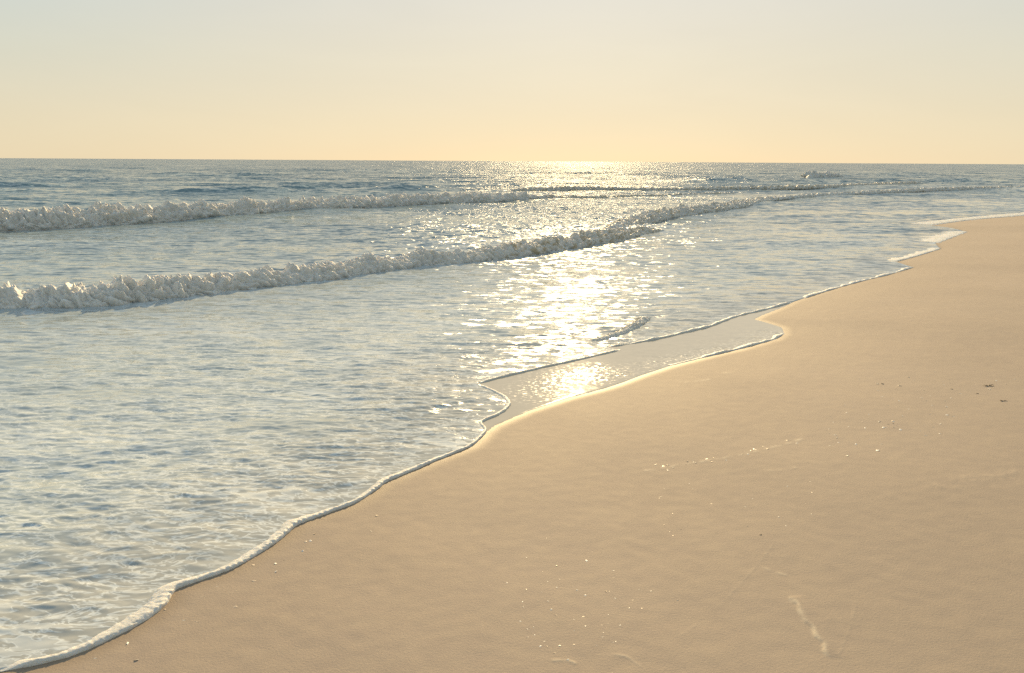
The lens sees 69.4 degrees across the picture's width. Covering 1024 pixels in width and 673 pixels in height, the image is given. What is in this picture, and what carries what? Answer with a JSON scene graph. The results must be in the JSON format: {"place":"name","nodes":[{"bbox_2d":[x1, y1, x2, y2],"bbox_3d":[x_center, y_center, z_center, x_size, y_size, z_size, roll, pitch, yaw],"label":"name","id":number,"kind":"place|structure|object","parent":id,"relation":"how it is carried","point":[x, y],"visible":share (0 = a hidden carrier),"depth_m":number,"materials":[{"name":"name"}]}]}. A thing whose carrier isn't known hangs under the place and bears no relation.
{"place":"outdoors","nodes":[
{"label":"outdoors","id":0,"kind":"place"},
{"bbox_2d":[0,158,1023,669],"bbox_3d":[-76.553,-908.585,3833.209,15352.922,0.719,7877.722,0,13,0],"label":"sea","id":1,"kind":"structure","parent":0,"point":[148,450],"depth_m":7.80,"materials":[{"name":"liquid"}]},
{"bbox_2d":[0,385,510,671],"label":"foam edge","id":2,"kind":"object","parent":1,"relation":"on","point":[159,599],"visible":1,"depth_m":2.95,"materials":[{"name":"white liquid"}]},
{"bbox_2d":[0,226,662,308],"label":"breaking wave","id":3,"kind":"object","parent":1,"relation":"on","point":[127,289],"visible":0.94,"depth_m":9.72,"materials":[{"name":"liquid"}]},
{"bbox_2d":[0,191,734,230],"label":"breaking wave","id":4,"kind":"object","parent":1,"relation":"on","point":[95,214],"visible":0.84,"depth_m":20.84,"materials":[{"name":"liquid"}]},
{"bbox_2d":[589,316,650,340],"bbox_3d":[1.080,-0.088,7.443,0.319,0.067,1.607,8,15,28],"label":"wavelet","id":5,"kind":"object","parent":1,"relation":"on","point":[639,321],"visible":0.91,"depth_m":7.38,"materials":[{"name":"liquid"}]},
{"bbox_2d":[505,181,922,190],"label":"breaking wave","id":6,"kind":"object","parent":1,"relation":"on","point":[615,188],"visible":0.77,"depth_m":44.99,"materials":[{"name":"liquid"}]},
{"bbox_2d":[605,185,1020,228],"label":"breaking wave","id":7,"kind":"object","parent":1,"relation":"on","point":[658,215],"visible":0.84,"depth_m":25.08,"materials":[{"name":"liquid"}]},
{"bbox_2d":[801,170,846,177],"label":"whitecap","id":8,"kind":"object","parent":1,"relation":"on","point":[810,174],"visible":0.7,"depth_m":82.27,"materials":[{"name":"liquid"}]},
{"bbox_2d":[889,248,940,261],"bbox_3d":[7.525,-1.546,13.823,0.272,0.024,2.832,13,18,42],"label":"foam edge","id":9,"kind":"object","parent":1,"relation":"on","point":[919,253],"visible":1,"depth_m":13.67,"materials":[{"name":"white liquid"}]},
{"bbox_2d":[0,216,1023,672],"bbox_3d":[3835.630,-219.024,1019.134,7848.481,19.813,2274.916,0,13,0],"label":"beach","id":10,"kind":"structure","parent":0,"point":[900,550],"depth_m":3.31,"materials":[{"name":"beige sand"}]},
{"bbox_2d":[803,267,912,297],"bbox_3d":[5.084,-0.821,10.700,4.089,0.029,0.122,-13,18,-43],"label":"foam edge","id":11,"kind":"object","parent":10,"relation":"on","point":[842,285],"visible":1,"depth_m":10.41,"materials":[{"name":"white liquid"}]},
{"bbox_2d":[914,231,965,242],"bbox_3d":[9.889,-2.378,17.386,0.959,0.025,3.556,11,17,38],"label":"foam edge","id":12,"kind":"object","parent":10,"relation":"on","point":[946,235],"visible":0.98,"depth_m":17.04,"materials":[{"name":"white liquid"}]},
{"bbox_2d":[912,212,1023,224],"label":"foam edge","id":13,"kind":"object","parent":10,"relation":"on","point":[936,222],"visible":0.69,"depth_m":22.60,"materials":[{"name":"white liquid"}]},
{"bbox_2d":[0,0,1023,163],"label":"sky","id":14,"kind":"structure","parent":0,"point":[733,81],"materials":[{"name":"beige"}]},
{"bbox_2d":[470,298,803,446],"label":"shallow pool water","id":15,"kind":"structure","parent":0,"point":[523,392],"depth_m":6.16,"materials":[{"name":"beige liquid"}]},
{"bbox_2d":[479,349,619,383],"bbox_3d":[0.341,0.231,6.153,1.637,0.022,0.064,-11,17,-40],"label":"foam edge","id":16,"kind":"object","parent":15,"relation":"on","point":[518,372],"visible":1,"depth_m":6.08,"materials":[{"name":"white liquid"}]},
{"bbox_2d":[609,302,789,346],"bbox_3d":[2.156,-0.156,7.820,3.364,0.033,0.163,-12,18,-41],"label":"foam edge","id":17,"kind":"object","parent":15,"relation":"on","point":[698,328],"visible":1,"depth_m":7.52,"materials":[{"name":"white liquid"}]},
{"bbox_2d":[668,333,783,364],"bbox_3d":[2.018,0.104,6.730,1.825,0.023,0.096,-11,17,-39],"label":"foam edge","id":18,"kind":"object","parent":15,"relation":"on","point":[748,344],"visible":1,"depth_m":6.74,"materials":[{"name":"white liquid"}]}
]}

